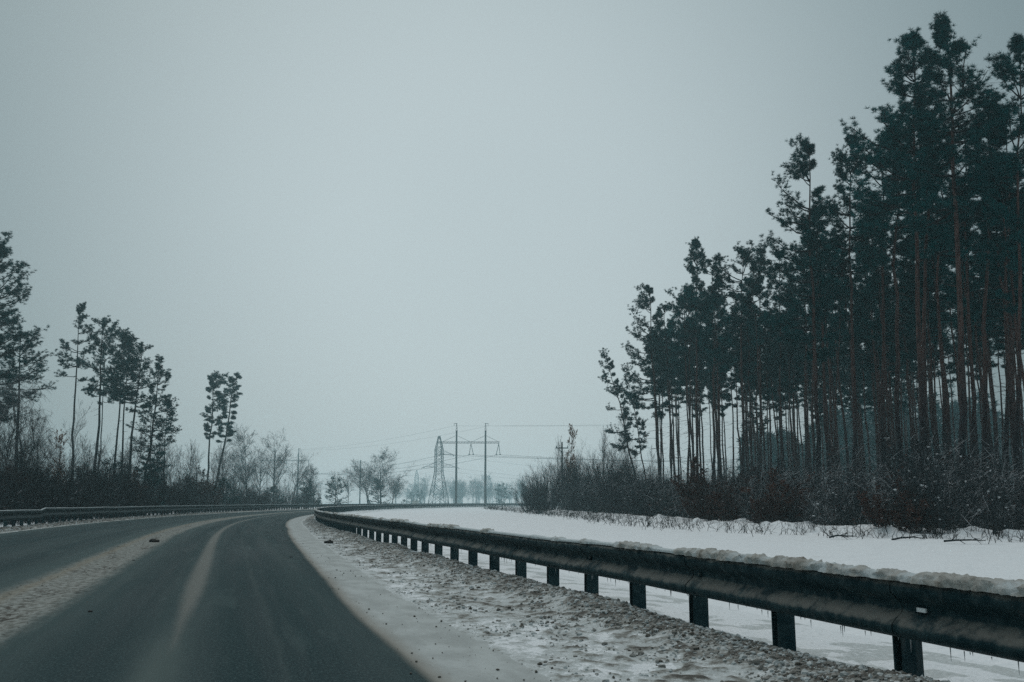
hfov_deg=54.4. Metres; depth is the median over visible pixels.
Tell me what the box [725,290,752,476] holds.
pine tree
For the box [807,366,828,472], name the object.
pine tree
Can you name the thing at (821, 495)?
undergrowth
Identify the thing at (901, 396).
pine tree
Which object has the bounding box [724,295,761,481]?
pine tree
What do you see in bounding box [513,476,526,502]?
bare tree
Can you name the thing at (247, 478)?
sapling
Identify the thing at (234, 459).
bare tree
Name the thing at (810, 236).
pine tree
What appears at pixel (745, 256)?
pine tree
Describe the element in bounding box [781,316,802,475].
pine tree
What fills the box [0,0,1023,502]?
sky
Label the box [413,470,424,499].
lattice pylon
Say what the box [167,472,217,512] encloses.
bare shrub
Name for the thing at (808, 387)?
pine tree
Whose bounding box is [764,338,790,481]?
pine tree
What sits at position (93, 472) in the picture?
bare shrub
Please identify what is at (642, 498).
bare shrub
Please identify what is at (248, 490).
leafy shrub
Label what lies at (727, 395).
pine tree
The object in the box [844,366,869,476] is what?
pine tree
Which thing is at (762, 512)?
leafy shrub
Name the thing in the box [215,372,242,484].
pine tree
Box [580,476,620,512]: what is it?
bare shrub
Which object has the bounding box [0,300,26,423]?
pine tree
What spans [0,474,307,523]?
undergrowth
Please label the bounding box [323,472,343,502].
bare tree
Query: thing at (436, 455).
lattice pylon
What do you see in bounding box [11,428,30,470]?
sapling
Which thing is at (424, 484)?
bare tree
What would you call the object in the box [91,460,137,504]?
young pine
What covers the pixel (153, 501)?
bare shrub
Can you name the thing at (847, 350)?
pine tree
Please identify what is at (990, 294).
pine tree
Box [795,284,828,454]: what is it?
pine tree
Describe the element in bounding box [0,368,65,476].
birch tree
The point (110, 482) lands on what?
bare shrub
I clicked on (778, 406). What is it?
pine tree
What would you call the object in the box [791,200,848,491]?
pine tree
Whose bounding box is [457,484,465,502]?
bare tree
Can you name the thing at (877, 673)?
gravel
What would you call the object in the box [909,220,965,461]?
pine tree
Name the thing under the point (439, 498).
bare tree
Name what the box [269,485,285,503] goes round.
young pine
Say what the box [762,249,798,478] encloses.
pine tree
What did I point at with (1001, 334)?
pine tree
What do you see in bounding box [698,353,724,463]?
pine tree
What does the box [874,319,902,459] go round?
pine tree
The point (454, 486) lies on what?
bare tree
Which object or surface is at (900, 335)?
pine tree
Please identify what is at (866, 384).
pine tree
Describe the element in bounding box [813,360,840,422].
pine tree
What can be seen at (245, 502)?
bare shrub
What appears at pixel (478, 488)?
bare tree
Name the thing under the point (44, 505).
bare shrub
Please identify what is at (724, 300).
pine tree
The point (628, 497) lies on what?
bare shrub
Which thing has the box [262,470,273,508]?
sapling
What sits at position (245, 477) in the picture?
sapling
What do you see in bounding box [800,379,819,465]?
pine tree
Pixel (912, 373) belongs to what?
pine tree
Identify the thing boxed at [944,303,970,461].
pine tree
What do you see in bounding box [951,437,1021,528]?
bare shrub
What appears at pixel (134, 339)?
pine tree
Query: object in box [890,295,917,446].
pine tree
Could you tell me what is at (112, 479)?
bare shrub
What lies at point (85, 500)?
bare shrub
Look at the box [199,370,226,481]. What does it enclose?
pine tree
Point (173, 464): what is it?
sapling
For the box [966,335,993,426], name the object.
pine tree
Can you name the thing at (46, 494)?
bare shrub
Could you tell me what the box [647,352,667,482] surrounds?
pine tree
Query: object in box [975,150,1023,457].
pine tree
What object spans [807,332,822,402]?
pine tree
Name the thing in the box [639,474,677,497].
bare shrub
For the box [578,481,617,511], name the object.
bare shrub
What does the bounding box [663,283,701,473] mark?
pine tree
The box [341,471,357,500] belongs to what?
bare tree
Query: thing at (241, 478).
sapling
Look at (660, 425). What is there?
pine tree
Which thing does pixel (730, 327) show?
pine tree
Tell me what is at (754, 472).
leafy shrub
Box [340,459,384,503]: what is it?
bare tree
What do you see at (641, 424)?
pine tree
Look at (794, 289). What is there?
pine tree
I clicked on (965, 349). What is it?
pine tree
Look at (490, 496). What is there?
bare tree
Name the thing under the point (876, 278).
pine tree
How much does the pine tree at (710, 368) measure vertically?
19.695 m
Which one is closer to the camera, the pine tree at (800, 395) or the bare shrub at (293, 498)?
the pine tree at (800, 395)
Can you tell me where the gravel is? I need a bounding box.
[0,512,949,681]
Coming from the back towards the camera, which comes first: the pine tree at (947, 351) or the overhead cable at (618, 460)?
the overhead cable at (618, 460)
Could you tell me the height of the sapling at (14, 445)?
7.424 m
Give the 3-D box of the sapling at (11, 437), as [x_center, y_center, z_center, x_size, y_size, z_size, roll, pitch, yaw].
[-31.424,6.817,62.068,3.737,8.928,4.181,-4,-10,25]
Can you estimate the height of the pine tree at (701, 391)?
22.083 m
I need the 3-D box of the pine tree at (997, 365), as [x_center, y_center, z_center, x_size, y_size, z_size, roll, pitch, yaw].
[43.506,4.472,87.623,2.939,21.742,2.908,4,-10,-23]
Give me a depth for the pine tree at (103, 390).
108.26 m
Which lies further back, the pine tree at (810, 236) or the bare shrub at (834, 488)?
the pine tree at (810, 236)
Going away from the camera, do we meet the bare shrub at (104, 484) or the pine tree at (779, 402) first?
the bare shrub at (104, 484)
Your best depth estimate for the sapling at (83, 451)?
92.18 m
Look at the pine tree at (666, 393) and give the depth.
124.04 m
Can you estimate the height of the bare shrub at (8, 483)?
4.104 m
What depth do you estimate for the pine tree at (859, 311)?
67.88 m
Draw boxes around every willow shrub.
[508,473,552,511]
[522,457,571,509]
[522,486,559,513]
[545,442,600,508]
[555,483,596,510]
[557,454,605,496]
[568,431,639,501]
[592,444,655,489]
[613,459,660,490]
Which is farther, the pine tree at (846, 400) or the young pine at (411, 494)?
the young pine at (411, 494)
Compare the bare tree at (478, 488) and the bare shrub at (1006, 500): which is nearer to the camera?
the bare shrub at (1006, 500)
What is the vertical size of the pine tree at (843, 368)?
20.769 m
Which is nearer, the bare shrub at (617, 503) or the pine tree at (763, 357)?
the bare shrub at (617, 503)
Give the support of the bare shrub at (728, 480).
on the ground
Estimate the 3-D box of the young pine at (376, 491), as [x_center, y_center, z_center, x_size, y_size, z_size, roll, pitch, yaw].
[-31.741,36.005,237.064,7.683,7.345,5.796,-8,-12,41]
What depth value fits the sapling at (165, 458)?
114.10 m
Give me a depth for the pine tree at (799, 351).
100.44 m
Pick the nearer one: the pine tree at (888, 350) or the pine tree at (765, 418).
the pine tree at (888, 350)
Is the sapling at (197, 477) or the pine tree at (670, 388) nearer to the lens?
the pine tree at (670, 388)
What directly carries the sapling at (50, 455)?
on the ground
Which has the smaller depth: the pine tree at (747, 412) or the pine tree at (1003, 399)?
the pine tree at (1003, 399)
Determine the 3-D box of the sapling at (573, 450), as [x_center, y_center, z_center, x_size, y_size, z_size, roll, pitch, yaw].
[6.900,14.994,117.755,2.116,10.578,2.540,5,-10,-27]
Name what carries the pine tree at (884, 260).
on the ground
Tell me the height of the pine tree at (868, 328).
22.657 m
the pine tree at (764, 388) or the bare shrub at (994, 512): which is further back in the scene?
the pine tree at (764, 388)
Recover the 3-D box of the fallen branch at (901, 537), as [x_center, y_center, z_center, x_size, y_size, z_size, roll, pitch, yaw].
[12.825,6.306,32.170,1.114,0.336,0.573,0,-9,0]
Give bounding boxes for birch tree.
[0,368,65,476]
[0,415,23,480]
[18,417,65,478]
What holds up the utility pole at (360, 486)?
on the ground
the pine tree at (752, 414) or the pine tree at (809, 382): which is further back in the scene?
the pine tree at (752, 414)
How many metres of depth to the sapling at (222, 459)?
140.25 m
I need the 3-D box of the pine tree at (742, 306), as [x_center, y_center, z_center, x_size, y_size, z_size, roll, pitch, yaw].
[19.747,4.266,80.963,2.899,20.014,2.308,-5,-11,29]
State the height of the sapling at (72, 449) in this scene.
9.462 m
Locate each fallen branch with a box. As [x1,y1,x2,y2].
[829,529,859,539]
[891,531,924,539]
[944,533,993,543]
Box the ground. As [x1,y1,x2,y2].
[0,503,1023,670]
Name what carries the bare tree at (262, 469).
on the ground
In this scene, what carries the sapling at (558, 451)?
on the ground
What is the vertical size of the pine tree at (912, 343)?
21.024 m
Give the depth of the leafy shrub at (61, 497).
69.23 m
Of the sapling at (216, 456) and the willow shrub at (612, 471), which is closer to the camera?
the willow shrub at (612, 471)
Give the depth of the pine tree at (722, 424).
118.25 m
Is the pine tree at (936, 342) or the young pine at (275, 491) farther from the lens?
the young pine at (275, 491)
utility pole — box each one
[358,460,360,503]
[556,442,567,502]
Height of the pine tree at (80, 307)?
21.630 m
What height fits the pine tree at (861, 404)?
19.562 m
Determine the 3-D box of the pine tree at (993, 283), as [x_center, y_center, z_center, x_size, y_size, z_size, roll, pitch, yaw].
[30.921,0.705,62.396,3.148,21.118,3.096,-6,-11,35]
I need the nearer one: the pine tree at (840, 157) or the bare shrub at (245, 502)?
the pine tree at (840, 157)
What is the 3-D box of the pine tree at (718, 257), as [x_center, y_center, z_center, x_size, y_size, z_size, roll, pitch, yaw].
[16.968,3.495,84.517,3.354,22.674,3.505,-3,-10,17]
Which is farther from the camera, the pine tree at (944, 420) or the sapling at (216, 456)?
the sapling at (216, 456)
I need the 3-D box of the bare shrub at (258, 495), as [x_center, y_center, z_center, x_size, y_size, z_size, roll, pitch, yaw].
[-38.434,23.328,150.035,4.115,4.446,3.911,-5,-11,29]
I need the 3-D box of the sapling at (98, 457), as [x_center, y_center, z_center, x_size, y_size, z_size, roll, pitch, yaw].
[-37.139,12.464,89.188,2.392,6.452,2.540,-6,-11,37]
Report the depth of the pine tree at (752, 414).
125.66 m
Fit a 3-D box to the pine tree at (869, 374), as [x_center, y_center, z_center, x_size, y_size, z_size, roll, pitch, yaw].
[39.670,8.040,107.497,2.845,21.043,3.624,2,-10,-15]
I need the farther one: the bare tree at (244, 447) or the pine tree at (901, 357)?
the bare tree at (244, 447)
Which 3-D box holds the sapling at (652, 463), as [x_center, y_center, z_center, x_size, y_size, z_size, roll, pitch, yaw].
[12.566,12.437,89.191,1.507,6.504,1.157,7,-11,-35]
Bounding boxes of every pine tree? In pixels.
[0,231,48,413]
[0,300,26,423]
[0,329,56,464]
[54,301,103,473]
[76,315,134,468]
[91,341,117,470]
[93,327,144,470]
[106,341,161,475]
[107,334,150,466]
[119,354,178,481]
[128,389,165,485]
[153,398,181,496]
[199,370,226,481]
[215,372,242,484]
[597,347,635,475]
[620,282,671,484]
[620,363,649,476]
[639,328,667,469]
[644,300,684,481]
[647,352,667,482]
[648,355,667,469]
[648,359,670,471]
[651,373,666,479]
[654,329,681,475]
[658,319,680,476]
[660,356,682,476]
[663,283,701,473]
[663,338,688,473]
[665,236,715,477]
[665,286,701,482]
[665,342,685,448]
[667,357,684,479]
[670,326,694,485]
[677,318,706,472]
[679,322,707,473]
[685,347,707,458]
[685,384,704,433]
[686,323,703,464]
[688,343,707,482]
[692,252,728,480]
[697,285,733,477]
[697,365,712,464]
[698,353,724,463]
[699,296,736,481]
[701,291,737,480]
[703,361,715,476]
[705,343,728,464]
[705,344,730,479]
[708,335,729,476]
[712,326,740,476]
[714,240,770,475]
[721,325,751,471]
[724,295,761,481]
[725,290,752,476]
[727,315,751,477]
[728,339,754,461]
[734,362,753,461]
[735,273,768,477]
[736,338,751,474]
[737,308,775,473]
[739,384,758,462]
[743,358,763,475]
[746,241,779,473]
[748,325,783,484]
[749,338,774,461]
[753,369,771,473]
[755,132,842,491]
[756,329,782,478]
[757,331,781,481]
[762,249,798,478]
[763,356,792,464]
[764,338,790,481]
[766,362,786,471]
[770,302,804,478]
[770,378,788,460]
[772,363,797,467]
[772,387,788,451]
[776,306,808,472]
[781,235,824,483]
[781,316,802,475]
[782,364,795,485]
[783,255,824,489]
[784,356,803,472]
[784,357,803,472]
[790,399,793,447]
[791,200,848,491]
[792,349,811,436]
[793,325,817,485]
[794,332,820,471]
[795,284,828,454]
[796,344,818,422]
[799,312,828,399]
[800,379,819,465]
[802,131,891,472]
[802,254,839,476]
[804,246,853,478]
[805,240,842,468]
[807,310,849,478]
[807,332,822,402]
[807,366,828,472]
[809,366,828,474]
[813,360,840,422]
[818,310,846,471]
[821,325,850,475]
[821,344,848,482]
[828,236,876,480]
[828,243,852,478]
[834,294,873,478]
[837,304,863,482]
[837,326,863,447]
[837,356,867,431]
[839,26,966,479]
[843,321,875,477]
[844,133,909,482]
[844,344,869,470]
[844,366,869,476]
[847,196,914,486]
[847,240,901,463]
[847,309,874,483]
[850,238,891,450]
[851,218,896,481]
[853,305,885,487]
[855,290,895,407]
[856,335,880,479]
[856,379,869,462]
[866,103,931,477]
[866,387,885,433]
[868,273,905,487]
[868,362,880,473]
[869,301,905,478]
[871,372,894,417]
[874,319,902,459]
[876,259,921,462]
[876,342,894,461]
[880,357,902,465]
[882,81,983,464]
[885,359,902,446]
[886,296,917,447]
[887,340,913,468]
[888,11,1018,517]
[890,234,932,453]
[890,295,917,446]
[891,204,946,463]
[891,318,907,460]
[895,356,916,477]
[896,253,948,419]
[899,133,964,456]
[900,340,919,441]
[902,262,935,460]
[902,361,918,461]
[904,361,927,458]
[906,279,946,461]
[907,312,918,412]
[908,348,938,441]
[909,202,958,473]
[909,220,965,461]
[926,284,949,455]
[926,324,953,428]
[926,336,957,441]
[928,222,969,450]
[935,118,995,471]
[938,321,957,466]
[939,179,989,472]
[939,254,980,465]
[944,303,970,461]
[950,199,1002,486]
[951,243,1009,470]
[954,241,997,479]
[956,88,1023,506]
[964,292,994,438]
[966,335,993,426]
[967,313,993,449]
[969,112,1023,470]
[969,168,1023,513]
[969,217,1023,470]
[970,259,1004,484]
[975,148,1023,461]
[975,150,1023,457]
[976,32,1023,526]
[976,186,1022,444]
[979,289,1013,469]
[982,316,1008,467]
[987,265,1023,483]
[993,272,1023,436]
[994,208,1023,345]
[995,285,1023,446]
[1014,150,1023,219]
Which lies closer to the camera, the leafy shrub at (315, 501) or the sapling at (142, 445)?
the sapling at (142, 445)
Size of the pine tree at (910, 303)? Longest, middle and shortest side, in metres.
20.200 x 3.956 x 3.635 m
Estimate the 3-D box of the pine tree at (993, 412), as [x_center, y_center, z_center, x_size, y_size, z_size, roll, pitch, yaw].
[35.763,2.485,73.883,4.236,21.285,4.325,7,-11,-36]
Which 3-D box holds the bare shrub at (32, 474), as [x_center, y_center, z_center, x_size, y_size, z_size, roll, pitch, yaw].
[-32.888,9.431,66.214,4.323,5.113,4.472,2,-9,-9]
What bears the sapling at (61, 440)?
on the ground
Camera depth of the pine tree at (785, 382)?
90.20 m
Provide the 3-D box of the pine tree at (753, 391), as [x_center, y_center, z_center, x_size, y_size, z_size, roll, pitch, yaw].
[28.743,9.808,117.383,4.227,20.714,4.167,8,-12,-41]
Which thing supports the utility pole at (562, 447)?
on the ground
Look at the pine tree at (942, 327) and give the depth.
87.84 m
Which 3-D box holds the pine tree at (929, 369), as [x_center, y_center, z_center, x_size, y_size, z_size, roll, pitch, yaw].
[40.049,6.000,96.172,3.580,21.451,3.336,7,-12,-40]
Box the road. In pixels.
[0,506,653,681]
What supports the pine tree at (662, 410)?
on the ground
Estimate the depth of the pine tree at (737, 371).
96.69 m
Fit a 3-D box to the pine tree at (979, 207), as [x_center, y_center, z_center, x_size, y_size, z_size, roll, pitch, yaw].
[24.289,-1.235,53.066,3.840,21.980,4.178,5,-9,-14]
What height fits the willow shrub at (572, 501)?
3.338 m
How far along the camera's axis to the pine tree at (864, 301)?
71.22 m
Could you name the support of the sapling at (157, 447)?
on the ground
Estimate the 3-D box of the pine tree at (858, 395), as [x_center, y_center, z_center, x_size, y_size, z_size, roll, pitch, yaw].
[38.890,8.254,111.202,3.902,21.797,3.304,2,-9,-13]
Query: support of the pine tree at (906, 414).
on the ground
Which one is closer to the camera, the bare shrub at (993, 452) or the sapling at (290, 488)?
the bare shrub at (993, 452)
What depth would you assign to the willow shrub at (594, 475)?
102.45 m
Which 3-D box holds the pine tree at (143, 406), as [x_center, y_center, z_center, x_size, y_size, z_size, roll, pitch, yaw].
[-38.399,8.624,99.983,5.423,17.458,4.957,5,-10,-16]
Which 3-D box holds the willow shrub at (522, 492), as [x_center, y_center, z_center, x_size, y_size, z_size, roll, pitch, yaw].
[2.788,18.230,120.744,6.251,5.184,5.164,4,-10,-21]
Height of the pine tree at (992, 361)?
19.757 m
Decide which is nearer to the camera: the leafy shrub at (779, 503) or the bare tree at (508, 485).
the leafy shrub at (779, 503)
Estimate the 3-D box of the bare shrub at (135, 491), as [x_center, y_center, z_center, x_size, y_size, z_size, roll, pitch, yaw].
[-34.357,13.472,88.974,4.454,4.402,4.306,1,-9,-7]
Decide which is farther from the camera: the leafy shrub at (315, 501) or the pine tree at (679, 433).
the leafy shrub at (315, 501)
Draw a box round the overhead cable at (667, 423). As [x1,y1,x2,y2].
[551,409,1003,425]
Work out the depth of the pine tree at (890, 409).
109.33 m
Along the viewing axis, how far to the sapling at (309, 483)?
205.22 m
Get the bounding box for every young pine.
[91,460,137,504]
[137,464,170,513]
[213,477,242,510]
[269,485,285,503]
[295,479,317,507]
[323,475,350,503]
[366,477,390,503]
[406,491,415,503]
[416,490,424,502]
[492,482,509,502]
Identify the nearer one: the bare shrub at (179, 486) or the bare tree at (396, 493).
the bare shrub at (179, 486)
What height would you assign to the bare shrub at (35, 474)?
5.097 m
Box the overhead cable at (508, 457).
[456,455,585,459]
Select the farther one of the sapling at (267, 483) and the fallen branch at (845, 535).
the sapling at (267, 483)
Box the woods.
[735,384,1023,483]
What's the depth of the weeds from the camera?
41.78 m
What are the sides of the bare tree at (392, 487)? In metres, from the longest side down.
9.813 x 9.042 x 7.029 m
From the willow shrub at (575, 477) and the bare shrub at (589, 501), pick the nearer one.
the bare shrub at (589, 501)
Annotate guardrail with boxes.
[0,503,524,526]
[313,503,1023,676]
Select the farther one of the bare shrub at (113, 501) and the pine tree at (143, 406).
the pine tree at (143, 406)
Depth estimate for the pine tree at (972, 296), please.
65.15 m
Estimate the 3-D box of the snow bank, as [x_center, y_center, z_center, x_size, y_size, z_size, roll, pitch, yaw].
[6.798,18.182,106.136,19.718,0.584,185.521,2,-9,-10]
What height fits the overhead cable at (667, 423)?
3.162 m
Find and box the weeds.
[484,505,1023,543]
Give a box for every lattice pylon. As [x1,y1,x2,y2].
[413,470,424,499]
[421,436,457,502]
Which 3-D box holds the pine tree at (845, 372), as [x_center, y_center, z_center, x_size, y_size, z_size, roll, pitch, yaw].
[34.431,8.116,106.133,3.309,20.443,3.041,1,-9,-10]
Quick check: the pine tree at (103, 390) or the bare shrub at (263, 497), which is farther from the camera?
the bare shrub at (263, 497)
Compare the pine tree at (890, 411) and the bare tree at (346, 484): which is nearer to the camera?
the pine tree at (890, 411)
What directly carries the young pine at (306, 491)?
on the ground
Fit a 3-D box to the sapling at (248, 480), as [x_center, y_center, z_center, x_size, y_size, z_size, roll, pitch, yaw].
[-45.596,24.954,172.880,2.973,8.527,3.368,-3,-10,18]
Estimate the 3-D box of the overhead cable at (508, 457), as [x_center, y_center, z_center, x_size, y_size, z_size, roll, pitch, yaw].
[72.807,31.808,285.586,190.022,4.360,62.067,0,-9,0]
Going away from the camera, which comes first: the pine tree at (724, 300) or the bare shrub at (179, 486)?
the pine tree at (724, 300)
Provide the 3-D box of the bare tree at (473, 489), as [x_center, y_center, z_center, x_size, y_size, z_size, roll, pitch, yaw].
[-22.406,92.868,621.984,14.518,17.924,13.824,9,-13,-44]
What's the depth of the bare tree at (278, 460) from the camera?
213.62 m
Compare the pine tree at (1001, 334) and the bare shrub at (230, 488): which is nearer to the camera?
the pine tree at (1001, 334)
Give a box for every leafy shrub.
[0,447,26,503]
[27,463,71,509]
[38,472,83,518]
[106,469,146,516]
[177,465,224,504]
[243,487,269,509]
[312,494,321,503]
[670,456,759,516]
[679,477,737,520]
[702,479,744,521]
[739,461,772,486]
[739,467,815,522]
[745,489,786,522]
[855,476,918,528]
[865,462,898,512]
[890,485,941,533]
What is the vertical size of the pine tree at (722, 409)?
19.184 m
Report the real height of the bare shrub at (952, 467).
4.548 m
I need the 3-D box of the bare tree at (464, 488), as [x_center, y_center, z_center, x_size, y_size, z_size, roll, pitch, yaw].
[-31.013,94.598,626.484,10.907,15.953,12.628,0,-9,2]
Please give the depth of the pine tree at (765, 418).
131.16 m
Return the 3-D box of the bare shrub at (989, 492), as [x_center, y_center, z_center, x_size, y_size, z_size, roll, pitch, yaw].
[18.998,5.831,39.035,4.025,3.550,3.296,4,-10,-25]
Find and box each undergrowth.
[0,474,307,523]
[547,381,1023,530]
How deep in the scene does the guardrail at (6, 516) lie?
75.64 m
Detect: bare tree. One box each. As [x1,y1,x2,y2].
[216,425,265,485]
[222,447,253,487]
[246,444,274,490]
[258,427,302,498]
[286,450,316,507]
[293,464,322,503]
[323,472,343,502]
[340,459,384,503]
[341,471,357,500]
[366,447,413,501]
[379,474,411,503]
[392,483,405,503]
[407,487,415,500]
[412,482,422,497]
[416,476,437,502]
[420,481,429,502]
[436,489,445,502]
[441,477,452,502]
[448,487,459,502]
[449,477,464,502]
[457,480,469,502]
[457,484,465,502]
[465,476,483,502]
[474,478,483,496]
[477,473,495,502]
[487,484,494,502]
[488,481,501,502]
[503,481,517,502]
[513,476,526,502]
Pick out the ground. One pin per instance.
(999, 559)
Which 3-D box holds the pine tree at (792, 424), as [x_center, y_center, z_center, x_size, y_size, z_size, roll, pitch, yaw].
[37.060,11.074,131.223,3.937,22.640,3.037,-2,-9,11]
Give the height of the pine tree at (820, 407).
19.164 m
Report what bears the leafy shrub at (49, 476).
on the ground
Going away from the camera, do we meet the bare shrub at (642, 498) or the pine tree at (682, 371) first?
the bare shrub at (642, 498)
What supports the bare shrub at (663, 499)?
on the ground
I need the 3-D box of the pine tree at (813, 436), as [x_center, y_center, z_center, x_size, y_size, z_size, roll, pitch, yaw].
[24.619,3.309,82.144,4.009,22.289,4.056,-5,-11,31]
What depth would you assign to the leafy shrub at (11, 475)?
61.41 m
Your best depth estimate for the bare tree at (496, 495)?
642.49 m
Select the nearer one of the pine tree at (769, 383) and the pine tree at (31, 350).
the pine tree at (31, 350)
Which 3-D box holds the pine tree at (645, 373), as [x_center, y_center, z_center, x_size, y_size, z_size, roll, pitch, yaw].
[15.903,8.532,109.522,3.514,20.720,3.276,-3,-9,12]
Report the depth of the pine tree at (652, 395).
128.57 m
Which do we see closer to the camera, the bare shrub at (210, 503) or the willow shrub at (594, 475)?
the willow shrub at (594, 475)
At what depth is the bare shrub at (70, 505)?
66.45 m
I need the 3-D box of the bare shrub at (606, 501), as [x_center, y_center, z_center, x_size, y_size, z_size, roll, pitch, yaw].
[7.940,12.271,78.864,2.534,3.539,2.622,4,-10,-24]
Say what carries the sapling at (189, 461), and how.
on the ground
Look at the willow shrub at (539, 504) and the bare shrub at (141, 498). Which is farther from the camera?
the willow shrub at (539, 504)
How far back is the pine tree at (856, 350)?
103.38 m
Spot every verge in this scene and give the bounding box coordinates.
[0,506,468,532]
[301,506,1023,681]
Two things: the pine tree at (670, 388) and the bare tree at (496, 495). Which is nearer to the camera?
the pine tree at (670, 388)
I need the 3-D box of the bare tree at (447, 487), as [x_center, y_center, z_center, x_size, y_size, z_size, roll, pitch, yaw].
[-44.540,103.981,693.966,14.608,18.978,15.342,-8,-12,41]
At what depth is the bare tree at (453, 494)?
605.66 m
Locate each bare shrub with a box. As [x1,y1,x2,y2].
[0,456,30,503]
[0,457,47,524]
[1,444,90,522]
[2,452,52,487]
[10,454,55,499]
[12,448,51,499]
[29,468,75,521]
[38,455,92,521]
[51,459,104,520]
[55,449,128,518]
[61,467,98,506]
[62,466,137,516]
[64,452,110,501]
[86,464,133,516]
[94,472,138,518]
[100,460,142,517]
[107,489,123,517]
[111,463,161,516]
[111,469,148,515]
[126,467,166,515]
[149,473,181,514]
[158,469,208,513]
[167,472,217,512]
[169,470,191,511]
[170,463,206,489]
[186,475,216,511]
[221,475,244,502]
[236,482,263,510]
[238,492,251,509]
[247,486,273,509]
[248,479,273,509]
[286,486,302,508]
[296,492,313,508]
[300,483,318,507]
[563,474,597,510]
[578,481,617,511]
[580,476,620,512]
[594,468,619,489]
[600,480,622,513]
[610,474,645,513]
[615,469,671,515]
[619,469,685,504]
[621,472,675,515]
[622,473,655,514]
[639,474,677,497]
[644,469,692,517]
[652,478,680,515]
[703,458,757,518]
[740,456,809,499]
[776,457,857,522]
[782,465,886,525]
[793,463,864,524]
[825,466,896,524]
[833,457,878,520]
[855,414,981,499]
[864,416,1002,529]
[874,436,948,533]
[894,431,990,529]
[900,432,986,532]
[903,442,1023,526]
[911,461,991,528]
[926,451,1005,526]
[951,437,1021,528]
[954,448,1022,529]
[956,463,1023,530]
[971,447,1017,534]
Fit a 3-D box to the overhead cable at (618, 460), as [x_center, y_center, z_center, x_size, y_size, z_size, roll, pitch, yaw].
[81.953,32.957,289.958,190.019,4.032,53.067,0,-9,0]
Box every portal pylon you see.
[271,448,308,501]
[440,423,500,505]
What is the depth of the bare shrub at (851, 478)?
52.70 m
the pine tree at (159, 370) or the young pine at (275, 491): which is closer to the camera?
the pine tree at (159, 370)
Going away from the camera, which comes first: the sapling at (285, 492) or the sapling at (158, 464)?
the sapling at (158, 464)
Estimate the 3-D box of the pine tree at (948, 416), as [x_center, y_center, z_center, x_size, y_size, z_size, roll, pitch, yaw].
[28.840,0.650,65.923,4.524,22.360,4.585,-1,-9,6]
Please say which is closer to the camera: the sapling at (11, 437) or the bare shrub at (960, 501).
the bare shrub at (960, 501)
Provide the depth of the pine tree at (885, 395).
113.01 m
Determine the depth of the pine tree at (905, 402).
106.21 m
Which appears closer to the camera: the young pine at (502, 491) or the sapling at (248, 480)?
the sapling at (248, 480)
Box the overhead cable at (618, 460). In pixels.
[484,455,739,461]
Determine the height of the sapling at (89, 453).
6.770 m
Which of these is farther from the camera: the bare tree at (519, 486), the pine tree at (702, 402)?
the bare tree at (519, 486)
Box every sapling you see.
[0,379,47,521]
[0,392,17,463]
[0,405,55,478]
[0,412,37,480]
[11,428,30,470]
[21,422,48,474]
[30,432,65,477]
[52,429,74,488]
[61,450,79,483]
[62,399,97,486]
[74,435,94,471]
[80,444,99,474]
[87,433,110,479]
[90,445,105,471]
[100,441,123,481]
[116,439,140,480]
[117,441,142,474]
[124,427,152,481]
[143,438,175,513]
[147,438,181,512]
[147,441,173,483]
[162,438,183,491]
[169,445,189,478]
[179,438,201,484]
[182,441,201,488]
[185,445,206,490]
[205,448,224,486]
[207,446,229,486]
[208,437,237,496]
[211,444,236,504]
[233,458,248,491]
[236,460,251,494]
[241,464,255,493]
[242,463,253,494]
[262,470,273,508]
[271,476,283,503]
[282,475,289,501]
[284,469,295,508]
[302,465,315,496]
[315,478,323,500]
[553,436,567,477]
[558,423,580,482]
[599,426,608,479]
[614,406,639,480]
[644,445,656,479]
[742,482,766,519]
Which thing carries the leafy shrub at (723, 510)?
on the ground
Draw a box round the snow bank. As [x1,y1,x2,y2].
[492,506,1023,541]
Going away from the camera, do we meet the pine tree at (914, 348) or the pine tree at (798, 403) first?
the pine tree at (914, 348)
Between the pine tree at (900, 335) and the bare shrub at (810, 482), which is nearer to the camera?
the bare shrub at (810, 482)
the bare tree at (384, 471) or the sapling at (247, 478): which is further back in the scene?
the bare tree at (384, 471)
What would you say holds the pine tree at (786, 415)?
on the ground
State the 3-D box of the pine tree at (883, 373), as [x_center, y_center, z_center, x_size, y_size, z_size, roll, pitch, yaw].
[23.338,-1.279,60.468,5.221,24.431,5.137,1,-9,-6]
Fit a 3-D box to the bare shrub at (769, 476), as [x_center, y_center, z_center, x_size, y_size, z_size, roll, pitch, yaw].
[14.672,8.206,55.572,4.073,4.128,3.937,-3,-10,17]
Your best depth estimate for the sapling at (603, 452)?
103.42 m
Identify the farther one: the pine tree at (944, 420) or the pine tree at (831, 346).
the pine tree at (831, 346)
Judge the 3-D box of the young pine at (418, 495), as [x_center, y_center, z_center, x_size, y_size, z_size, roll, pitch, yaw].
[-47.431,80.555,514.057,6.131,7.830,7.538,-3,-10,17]
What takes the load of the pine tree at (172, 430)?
on the ground
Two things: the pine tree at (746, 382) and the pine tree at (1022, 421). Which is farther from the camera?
the pine tree at (746, 382)
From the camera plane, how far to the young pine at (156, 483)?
96.68 m
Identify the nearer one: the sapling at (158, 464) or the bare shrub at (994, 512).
the bare shrub at (994, 512)
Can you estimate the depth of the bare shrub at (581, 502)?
97.46 m
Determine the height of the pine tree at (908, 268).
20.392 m
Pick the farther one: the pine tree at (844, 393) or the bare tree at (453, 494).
the bare tree at (453, 494)
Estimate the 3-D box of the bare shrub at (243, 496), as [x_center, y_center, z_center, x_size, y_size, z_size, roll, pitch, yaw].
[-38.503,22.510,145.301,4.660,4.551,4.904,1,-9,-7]
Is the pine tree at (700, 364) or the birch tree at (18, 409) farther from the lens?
the pine tree at (700, 364)

